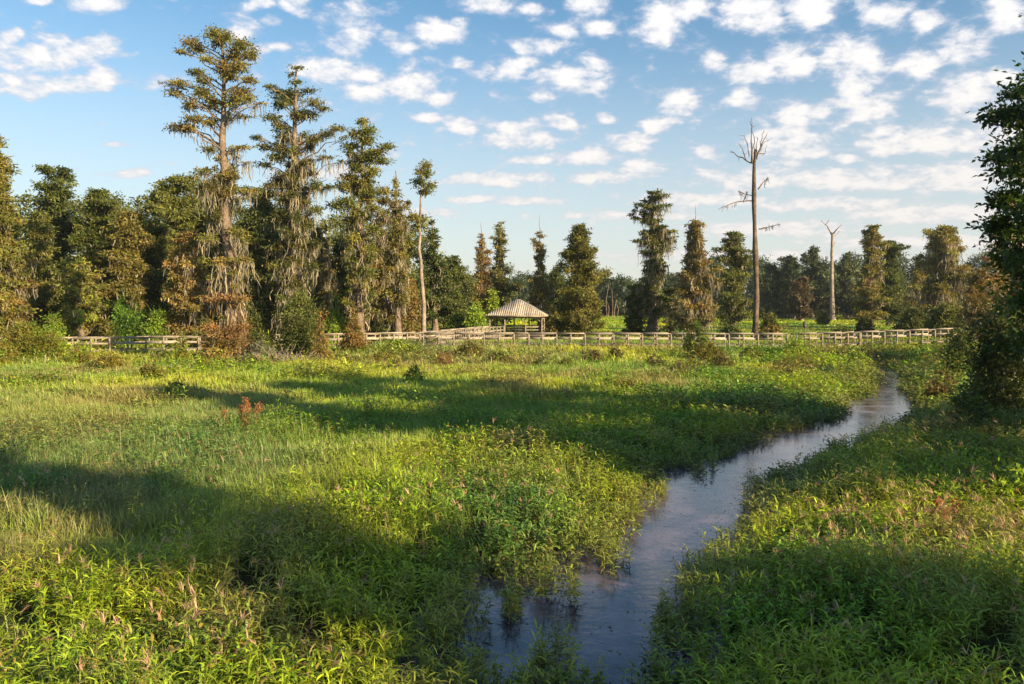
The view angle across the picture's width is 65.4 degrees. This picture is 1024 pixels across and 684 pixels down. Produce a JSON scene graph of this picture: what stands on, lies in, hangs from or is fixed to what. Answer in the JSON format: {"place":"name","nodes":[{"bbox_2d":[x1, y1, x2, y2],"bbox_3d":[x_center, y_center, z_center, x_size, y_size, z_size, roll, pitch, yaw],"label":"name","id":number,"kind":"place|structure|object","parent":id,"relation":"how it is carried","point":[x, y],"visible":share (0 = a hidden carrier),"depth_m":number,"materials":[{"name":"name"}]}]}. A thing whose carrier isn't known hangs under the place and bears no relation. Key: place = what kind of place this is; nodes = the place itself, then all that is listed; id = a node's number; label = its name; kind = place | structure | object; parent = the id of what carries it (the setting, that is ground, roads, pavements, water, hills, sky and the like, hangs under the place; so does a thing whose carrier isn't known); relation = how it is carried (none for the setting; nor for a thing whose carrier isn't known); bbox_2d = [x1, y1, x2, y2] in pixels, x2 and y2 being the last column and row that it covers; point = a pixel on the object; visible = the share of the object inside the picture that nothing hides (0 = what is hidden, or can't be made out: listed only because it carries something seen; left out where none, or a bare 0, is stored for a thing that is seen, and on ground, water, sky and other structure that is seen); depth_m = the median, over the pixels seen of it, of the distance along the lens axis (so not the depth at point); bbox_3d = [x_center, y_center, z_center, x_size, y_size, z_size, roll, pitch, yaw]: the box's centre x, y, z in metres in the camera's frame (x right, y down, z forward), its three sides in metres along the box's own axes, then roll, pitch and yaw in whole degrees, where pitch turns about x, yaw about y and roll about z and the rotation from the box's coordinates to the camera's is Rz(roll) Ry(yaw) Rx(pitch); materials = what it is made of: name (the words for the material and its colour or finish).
{"place":"outdoors","nodes":[
{"label":"outdoors","id":0,"kind":"place"},
{"bbox_2d":[0,307,1023,683],"bbox_3d":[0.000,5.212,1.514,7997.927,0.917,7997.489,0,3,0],"label":"ground","id":1,"kind":"structure","parent":0,"point":[988,641],"depth_m":13.49,"materials":[{"name":"green plant"}]},
{"bbox_2d":[0,334,26,364],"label":"shrub","id":2,"kind":"object","parent":1,"relation":"on","point":[7,353],"visible":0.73,"depth_m":60.05,"materials":[{"name":"green plant"}]},
{"bbox_2d":[0,134,41,340],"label":"cypress tree","id":3,"kind":"object","parent":1,"relation":"on","point":[11,254],"visible":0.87,"depth_m":77.50,"materials":[{"name":"green plant"}]},
{"bbox_2d":[0,248,45,334],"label":"cypress tree","id":4,"kind":"object","parent":1,"relation":"on","point":[33,287],"visible":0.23,"depth_m":79.39,"materials":[{"name":"green plant"}]},
{"bbox_2d":[0,313,65,359],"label":"shrub","id":5,"kind":"object","parent":1,"relation":"on","point":[28,336],"visible":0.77,"depth_m":65.24,"materials":[{"name":"green plant"}]},
{"bbox_2d":[17,209,68,333],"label":"cypress tree","id":6,"kind":"object","parent":1,"relation":"on","point":[49,292],"visible":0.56,"depth_m":87.02,"materials":[{"name":"green plant"}]},
{"bbox_2d":[21,163,79,311],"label":"pine tree","id":7,"kind":"object","parent":1,"relation":"on","point":[55,198],"visible":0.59,"depth_m":98.62,"materials":[{"name":"green plant"}]},
{"bbox_2d":[39,308,74,350],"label":"shrub","id":8,"kind":"object","parent":1,"relation":"on","point":[54,324],"visible":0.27,"depth_m":71.97,"materials":[{"name":"green plant"}]},
{"bbox_2d":[58,340,100,364],"bbox_3d":[-33.721,1.047,62.131,3.124,2.625,3.062,-2,4,-39],"label":"shrub","id":9,"kind":"object","parent":1,"relation":"on","point":[76,355],"visible":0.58,"depth_m":61.68,"materials":[{"name":"green plant"}]},
{"bbox_2d":[51,256,108,345],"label":"cypress tree","id":10,"kind":"object","parent":1,"relation":"on","point":[81,302],"visible":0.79,"depth_m":81.34,"materials":[{"name":"green plant"}]},
{"bbox_2d":[56,187,124,322],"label":"cypress tree","id":11,"kind":"object","parent":1,"relation":"on","point":[92,239],"visible":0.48,"depth_m":94.38,"materials":[{"name":"green plant"}]},
{"bbox_2d":[92,316,118,345],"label":"shrub","id":12,"kind":"object","parent":1,"relation":"on","point":[104,329],"visible":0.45,"depth_m":81.61,"materials":[{"name":"green plant"}]},
{"bbox_2d":[84,351,132,369],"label":"shrub","id":13,"kind":"object","parent":1,"relation":"on","point":[116,360],"visible":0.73,"depth_m":57.76,"materials":[{"name":"green plant"}]},
{"bbox_2d":[85,209,160,334],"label":"cypress tree","id":14,"kind":"object","parent":1,"relation":"on","point":[126,268],"visible":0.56,"depth_m":84.74,"materials":[{"name":"green plant"}]},
{"bbox_2d":[98,287,152,345],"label":"shrub","id":15,"kind":"object","parent":1,"relation":"on","point":[125,320],"visible":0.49,"depth_m":82.77,"materials":[{"name":"green plant"}]},
{"bbox_2d":[132,358,168,378],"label":"shrub","id":16,"kind":"object","parent":1,"relation":"on","point":[147,370],"visible":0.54,"depth_m":49.82,"materials":[{"name":"green plant"}]},
{"bbox_2d":[137,302,173,345],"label":"shrub","id":17,"kind":"object","parent":1,"relation":"on","point":[150,328],"visible":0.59,"depth_m":82.31,"materials":[{"name":"green plant"}]},
{"bbox_2d":[138,214,178,326],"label":"cypress tree","id":18,"kind":"object","parent":1,"relation":"on","point":[155,257],"visible":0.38,"depth_m":91.02,"materials":[{"name":"green plant"}]},
{"bbox_2d":[136,172,212,313],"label":"broadleaf tree","id":19,"kind":"object","parent":1,"relation":"on","point":[170,204],"visible":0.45,"depth_m":96.04,"materials":[{"name":"green plant"}]},
{"bbox_2d":[170,330,193,360],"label":"shrub","id":20,"kind":"object","parent":1,"relation":"on","point":[185,345],"visible":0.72,"depth_m":62.96,"materials":[{"name":"green plant"}]},
{"bbox_2d":[152,228,216,344],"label":"cypress tree","id":21,"kind":"object","parent":1,"relation":"on","point":[187,274],"visible":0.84,"depth_m":82.77,"materials":[{"name":"green plant"}]},
{"bbox_2d":[187,311,217,346],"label":"shrub","id":22,"kind":"object","parent":1,"relation":"on","point":[198,331],"visible":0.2,"depth_m":77.40,"materials":[{"name":"green plant"}]},
{"bbox_2d":[0,332,420,352],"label":"boardwalk","id":23,"kind":"structure","parent":1,"relation":"on","point":[146,342],"depth_m":75.21,"materials":[{"name":"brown wood"}]},
{"bbox_2d":[158,23,266,359],"bbox_3d":[-24.120,-11.906,64.624,9.735,27.841,6.900,0,3,0],"label":"cypress tree","id":24,"kind":"object","parent":1,"relation":"on","point":[221,185],"visible":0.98,"depth_m":63.75,"materials":[{"name":"green plant"}]},
{"bbox_2d":[190,177,243,323],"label":"broadleaf tree","id":25,"kind":"object","parent":1,"relation":"on","point":[210,254],"visible":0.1,"depth_m":102.00,"materials":[{"name":"green plant"}]},
{"bbox_2d":[190,281,254,359],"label":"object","id":26,"kind":"object","parent":1,"relation":"on","point":[239,340],"visible":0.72,"depth_m":64.03,"materials":[{"name":"brown plant"}]},
{"bbox_2d":[220,397,262,430],"bbox_3d":[-9.833,2.742,29.153,1.406,1.414,1.095,2,3,32],"label":"rust weed","id":27,"kind":"object","parent":1,"relation":"on","point":[244,407],"visible":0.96,"depth_m":29.14,"materials":[{"name":"brown plant"}]},
{"bbox_2d":[223,184,286,334],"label":"broadleaf tree","id":28,"kind":"object","parent":1,"relation":"on","point":[258,226],"visible":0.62,"depth_m":94.21,"materials":[{"name":"green plant"}]},
{"bbox_2d":[239,335,279,361],"bbox_3d":[-20.132,0.765,64.174,3.745,2.925,3.440,0,3,0],"label":"shrub","id":29,"kind":"object","parent":1,"relation":"on","point":[256,349],"visible":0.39,"depth_m":63.75,"materials":[{"name":"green plant"}]},
{"bbox_2d":[243,302,279,350],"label":"shrub","id":30,"kind":"object","parent":1,"relation":"on","point":[258,324],"visible":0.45,"depth_m":75.50,"materials":[{"name":"green plant"}]},
{"bbox_2d":[228,344,322,364],"bbox_3d":[-18.286,1.134,63.151,8.455,2.199,2.952,0,3,0],"label":"brush pile","id":31,"kind":"object","parent":1,"relation":"on","point":[286,354],"visible":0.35,"depth_m":62.74,"materials":[{"name":"brown plant"}]},
{"bbox_2d":[249,64,352,340],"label":"cypress tree","id":32,"kind":"object","parent":1,"relation":"on","point":[294,200],"visible":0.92,"depth_m":74.72,"materials":[{"name":"green plant"}]},
{"bbox_2d":[270,282,333,356],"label":"shrub","id":33,"kind":"object","parent":1,"relation":"on","point":[298,328],"visible":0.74,"depth_m":67.16,"materials":[{"name":"green plant"}]},
{"bbox_2d":[307,308,336,359],"bbox_3d":[-15.607,-0.413,65.136,2.874,4.982,2.848,-2,3,-30],"label":"shrub","id":34,"kind":"object","parent":1,"relation":"on","point":[320,350],"visible":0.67,"depth_m":64.92,"materials":[{"name":"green plant"}]},
{"bbox_2d":[298,227,351,331],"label":"cypress tree","id":35,"kind":"object","parent":1,"relation":"on","point":[321,289],"visible":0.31,"depth_m":90.80,"materials":[{"name":"green plant"}]},
{"bbox_2d":[322,288,349,343],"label":"shrub","id":36,"kind":"object","parent":1,"relation":"on","point":[337,322],"visible":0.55,"depth_m":87.56,"materials":[{"name":"green plant"}]},
{"bbox_2d":[324,232,356,332],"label":"broadleaf tree","id":37,"kind":"object","parent":1,"relation":"on","point":[337,241],"visible":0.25,"depth_m":102.50,"materials":[{"name":"green plant"}]},
{"bbox_2d":[335,302,372,352],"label":"shrub","id":38,"kind":"object","parent":1,"relation":"on","point":[353,339],"visible":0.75,"depth_m":73.75,"materials":[{"name":"brown plant"}]},
{"bbox_2d":[321,115,396,342],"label":"cypress tree","id":39,"kind":"object","parent":1,"relation":"on","point":[364,192],"visible":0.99,"depth_m":84.80,"materials":[{"name":"green plant"}]},
{"bbox_2d":[346,217,394,336],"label":"cypress tree","id":40,"kind":"object","parent":1,"relation":"on","point":[378,303],"visible":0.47,"depth_m":96.98,"materials":[{"name":"green plant"}]},
{"bbox_2d":[365,315,391,340],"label":"shrub","id":41,"kind":"object","parent":1,"relation":"on","point":[375,326],"visible":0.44,"depth_m":91.35,"materials":[{"name":"green plant"}]},
{"bbox_2d":[374,170,411,340],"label":"cypress tree","id":42,"kind":"object","parent":1,"relation":"on","point":[397,300],"visible":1,"depth_m":87.05,"materials":[{"name":"green plant"}]},
{"bbox_2d":[371,335,419,354],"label":"shrub","id":43,"kind":"object","parent":1,"relation":"on","point":[393,344],"visible":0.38,"depth_m":71.61,"materials":[{"name":"green plant"}]},
{"bbox_2d":[388,277,429,340],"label":"cypress tree","id":44,"kind":"object","parent":1,"relation":"on","point":[411,321],"visible":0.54,"depth_m":95.39,"materials":[{"name":"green plant"}]},
{"bbox_2d":[405,158,438,341],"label":"cypress tree","id":45,"kind":"object","parent":1,"relation":"on","point":[421,182],"visible":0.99,"depth_m":91.23,"materials":[{"name":"green plant"}]},
{"bbox_2d":[414,219,459,336],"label":"cypress tree","id":46,"kind":"object","parent":1,"relation":"on","point":[436,279],"visible":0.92,"depth_m":104.20,"materials":[{"name":"green plant"}]},
{"bbox_2d":[427,255,471,331],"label":"cypress tree","id":47,"kind":"object","parent":1,"relation":"on","point":[458,275],"visible":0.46,"depth_m":121.08,"materials":[{"name":"green plant"}]},
{"bbox_2d":[441,307,468,336],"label":"shrub","id":48,"kind":"object","parent":1,"relation":"on","point":[458,319],"visible":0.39,"depth_m":109.28,"materials":[{"name":"green plant"}]},
{"bbox_2d":[418,326,503,342],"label":"boardwalk","id":49,"kind":"structure","parent":1,"relation":"on","point":[471,331],"depth_m":97.16,"materials":[{"name":"grey wood"}]},
{"bbox_2d":[452,336,486,357],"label":"shrub","id":50,"kind":"object","parent":1,"relation":"on","point":[475,348],"visible":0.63,"depth_m":69.63,"materials":[{"name":"green plant"}]},
{"bbox_2d":[462,300,489,336],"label":"shrub","id":51,"kind":"object","parent":1,"relation":"on","point":[477,317],"visible":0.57,"depth_m":107.46,"materials":[{"name":"green plant"}]},
{"bbox_2d":[471,229,494,320],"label":"cypress tree","id":52,"kind":"object","parent":1,"relation":"on","point":[484,281],"visible":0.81,"depth_m":129.04,"materials":[{"name":"green plant"}]},
{"bbox_2d":[0,336,978,589],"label":"marsh grass","id":53,"kind":"structure","parent":1,"relation":"on","point":[102,392],"depth_m":32.01,"materials":[{"name":"green plant"}]},
{"bbox_2d":[484,287,502,330],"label":"shrub","id":54,"kind":"object","parent":1,"relation":"on","point":[492,304],"visible":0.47,"depth_m":127.42,"materials":[{"name":"green plant"}]},
{"bbox_2d":[487,221,525,330],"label":"cypress tree","id":55,"kind":"object","parent":1,"relation":"on","point":[501,284],"visible":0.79,"depth_m":131.05,"materials":[{"name":"green plant"}]},
{"bbox_2d":[0,324,1023,683],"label":"weeds","id":56,"kind":"object","parent":1,"relation":"on","point":[980,568],"visible":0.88,"depth_m":14.98,"materials":[{"name":"green plant"}]},
{"bbox_2d":[0,396,1023,683],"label":"seed heads","id":57,"kind":"object","parent":56,"relation":"attached to","point":[918,524],"visible":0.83,"depth_m":14.18,"materials":[{"name":"plant"}]},
{"bbox_2d":[8,189,1022,332],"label":"woods","id":58,"kind":"object","parent":1,"relation":"on","point":[617,286],"depth_m":224.31,"materials":[{"name":"green plant"}]},
{"bbox_2d":[485,299,548,336],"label":"pavilion","id":59,"kind":"structure","parent":1,"relation":"on","point":[517,308],"depth_m":109.58,"materials":[{"name":"brown wood"}]},
{"bbox_2d":[50,315,1004,342],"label":"meadow grass","id":60,"kind":"structure","parent":1,"relation":"on","point":[792,326],"depth_m":151.71,"materials":[{"name":"green plant"}]},
{"bbox_2d":[526,215,557,330],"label":"cypress tree","id":61,"kind":"object","parent":1,"relation":"on","point":[538,295],"visible":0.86,"depth_m":127.15,"materials":[{"name":"green plant"}]},
{"bbox_2d":[540,305,565,336],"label":"shrub","id":62,"kind":"object","parent":1,"relation":"on","point":[552,325],"visible":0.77,"depth_m":111.51,"materials":[{"name":"green plant"}]},
{"bbox_2d":[543,266,568,326],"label":"cypress tree","id":63,"kind":"object","parent":1,"relation":"on","point":[556,299],"visible":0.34,"depth_m":138.81,"materials":[{"name":"green plant"}]},
{"bbox_2d":[548,222,612,336],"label":"cypress tree","id":64,"kind":"object","parent":1,"relation":"on","point":[580,305],"visible":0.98,"depth_m":111.21,"materials":[{"name":"green plant"}]},
{"bbox_2d":[423,332,787,346],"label":"boardwalk","id":65,"kind":"structure","parent":1,"relation":"on","point":[670,338],"depth_m":82.71,"materials":[{"name":"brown wood"}]},
{"bbox_2d":[620,289,647,335],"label":"cypress tree","id":66,"kind":"object","parent":1,"relation":"on","point":[633,320],"visible":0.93,"depth_m":117.27,"materials":[{"name":"green plant"}]},
{"bbox_2d":[626,188,683,332],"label":"cypress tree","id":67,"kind":"object","parent":1,"relation":"on","point":[657,239],"visible":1,"depth_m":115.72,"materials":[{"name":"green plant"}]},
{"bbox_2d":[660,286,684,332],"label":"cypress tree","id":68,"kind":"object","parent":1,"relation":"on","point":[670,292],"visible":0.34,"depth_m":117.47,"materials":[{"name":"green plant"}]},
{"bbox_2d":[680,316,714,352],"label":"shrub","id":69,"kind":"object","parent":1,"relation":"on","point":[690,338],"visible":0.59,"depth_m":71.77,"materials":[{"name":"green plant"}]},
{"bbox_2d":[671,204,724,336],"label":"cypress tree","id":70,"kind":"object","parent":1,"relation":"on","point":[697,280],"visible":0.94,"depth_m":108.87,"materials":[{"name":"green plant"}]},
{"bbox_2d":[680,337,730,359],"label":"shrub","id":71,"kind":"object","parent":1,"relation":"on","point":[710,350],"visible":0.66,"depth_m":65.46,"materials":[{"name":"green plant"}]},
{"bbox_2d":[712,321,747,336],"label":"shrub","id":72,"kind":"object","parent":1,"relation":"on","point":[731,328],"visible":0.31,"depth_m":95.53,"materials":[{"name":"green plant"}]},
{"bbox_2d":[709,230,752,325],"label":"cypress tree","id":73,"kind":"object","parent":1,"relation":"on","point":[734,302],"visible":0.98,"depth_m":130.34,"materials":[{"name":"green plant"}]},
{"bbox_2d":[718,118,779,337],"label":"dead tree","id":74,"kind":"object","parent":1,"relation":"on","point":[756,278],"visible":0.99,"depth_m":103.22,"materials":[{"name":"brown wood"}]},
{"bbox_2d":[754,309,786,337],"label":"shrub","id":75,"kind":"object","parent":1,"relation":"on","point":[772,326],"visible":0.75,"depth_m":100.47,"materials":[{"name":"green plant"}]},
{"bbox_2d":[759,262,786,318],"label":"broadleaf tree","id":76,"kind":"object","parent":1,"relation":"on","point":[770,282],"visible":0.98,"depth_m":223.43,"materials":[{"name":"green plant"}]},
{"bbox_2d":[780,254,803,318],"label":"broadleaf tree","id":77,"kind":"object","parent":1,"relation":"on","point":[789,271],"visible":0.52,"depth_m":220.61,"materials":[{"name":"green plant"}]},
{"bbox_2d":[775,334,813,355],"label":"shrub","id":78,"kind":"object","parent":1,"relation":"on","point":[793,342],"visible":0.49,"depth_m":67.64,"materials":[{"name":"green plant"}]},
{"bbox_2d":[784,275,815,320],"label":"broadleaf tree","id":79,"kind":"object","parent":1,"relation":"on","point":[800,296],"visible":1,"depth_m":203.39,"materials":[{"name":"green plant"}]},
{"bbox_2d":[799,244,829,318],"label":"broadleaf tree","id":80,"kind":"object","parent":1,"relation":"on","point":[816,265],"visible":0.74,"depth_m":226.17,"materials":[{"name":"green plant"}]},
{"bbox_2d":[821,220,841,319],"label":"dead tree","id":81,"kind":"object","parent":1,"relation":"on","point":[832,309],"visible":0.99,"depth_m":214.13,"materials":[{"name":"grey wood"}]},
{"bbox_2d":[834,251,859,318],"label":"broadleaf tree","id":82,"kind":"object","parent":1,"relation":"on","point":[846,269],"visible":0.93,"depth_m":223.46,"materials":[{"name":"green plant"}]},
{"bbox_2d":[854,312,876,334],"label":"shrub","id":83,"kind":"object","parent":1,"relation":"on","point":[862,324],"visible":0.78,"depth_m":121.57,"materials":[{"name":"green plant"}]},
{"bbox_2d":[850,224,893,327],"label":"cypress tree","id":84,"kind":"object","parent":1,"relation":"on","point":[868,288],"visible":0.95,"depth_m":148.78,"materials":[{"name":"green plant"}]},
{"bbox_2d":[791,328,958,346],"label":"boardwalk","id":85,"kind":"structure","parent":1,"relation":"on","point":[878,336],"depth_m":81.22,"materials":[{"name":"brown wood"}]},
{"bbox_2d":[875,240,910,324],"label":"cypress tree","id":86,"kind":"object","parent":1,"relation":"on","point":[891,281],"visible":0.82,"depth_m":160.50,"materials":[{"name":"green plant"}]},
{"bbox_2d":[889,299,929,333],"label":"shrub","id":87,"kind":"object","parent":1,"relation":"on","point":[913,317],"visible":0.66,"depth_m":117.01,"materials":[{"name":"green plant"}]},
{"bbox_2d":[901,267,927,310],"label":"cypress tree","id":88,"kind":"object","parent":1,"relation":"on","point":[919,277],"visible":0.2,"depth_m":139.57,"materials":[{"name":"green plant"}]},
{"bbox_2d":[921,363,958,399],"bbox_3d":[22.136,2.187,41.238,1.787,2.373,1.798,0,3,0],"label":"shrub","id":89,"kind":"object","parent":1,"relation":"on","point":[930,389],"visible":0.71,"depth_m":41.03,"materials":[{"name":"green plant"}]},
{"bbox_2d":[908,224,974,315],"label":"cypress tree","id":90,"kind":"object","parent":1,"relation":"on","point":[941,266],"visible":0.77,"depth_m":126.45,"materials":[{"name":"green plant"}]},
{"bbox_2d":[919,296,966,337],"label":"shrub","id":91,"kind":"object","parent":1,"relation":"on","point":[944,315],"visible":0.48,"depth_m":109.13,"materials":[{"name":"green plant"}]},
{"bbox_2d":[930,496,965,536],"bbox_3d":[8.901,3.660,16.450,1.145,0.918,0.594,-3,4,-42],"label":"rust weed","id":92,"kind":"object","parent":1,"relation":"on","point":[944,509],"visible":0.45,"depth_m":16.59,"materials":[{"name":"brown plant"}]},
{"bbox_2d":[935,317,983,380],"bbox_3d":[28.186,0.582,50.171,3.136,4.670,3.194,1,3,13],"label":"shrub","id":93,"kind":"object","parent":1,"relation":"on","point":[953,346],"visible":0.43,"depth_m":49.78,"materials":[{"name":"green plant"}]},
{"bbox_2d":[939,378,997,430],"bbox_3d":[17.292,2.503,30.165,2.245,2.266,1.902,0,3,0],"label":"shrub","id":94,"kind":"object","parent":1,"relation":"on","point":[965,405],"visible":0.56,"depth_m":29.92,"materials":[{"name":"green plant"}]},
{"bbox_2d":[949,267,1001,340],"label":"cypress tree","id":95,"kind":"object","parent":1,"relation":"on","point":[971,311],"visible":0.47,"depth_m":97.38,"materials":[{"name":"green plant"}]},
{"bbox_2d":[955,288,1023,420],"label":"shrub","id":96,"kind":"object","parent":1,"relation":"on","point":[1005,390],"visible":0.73,"depth_m":32.66,"materials":[{"name":"green plant"}]},
{"bbox_2d":[963,13,1023,368],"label":"broadleaf tree","id":97,"kind":"object","parent":1,"relation":"on","point":[1005,229],"visible":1,"depth_m":27.00,"materials":[{"name":"green plant"}]},
{"bbox_2d":[972,449,1023,519],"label":"shrub","id":98,"kind":"object","parent":1,"relation":"on","point":[1004,476],"visible":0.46,"depth_m":18.55,"materials":[{"name":"green plant"}]},
{"bbox_2d":[973,239,1023,336],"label":"cypress tree","id":99,"kind":"object","parent":1,"relation":"on","point":[988,299],"visible":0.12,"depth_m":61.31,"materials":[{"name":"green plant"}]},
{"bbox_2d":[0,0,1023,296],"label":"sky","id":100,"kind":"structure","parent":0,"point":[566,113],"materials":[{"name":"blue"}]},
{"bbox_2d":[380,366,932,683],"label":"water","id":101,"kind":"structure","parent":0,"point":[629,588],"depth_m":15.20,"materials":[{"name":"blue liquid"}]},
{"bbox_2d":[438,460,802,678],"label":"floating leaves","id":102,"kind":"object","parent":101,"relation":"on","point":[604,586],"visible":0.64,"depth_m":14.38,"materials":[{"name":"green plant"}]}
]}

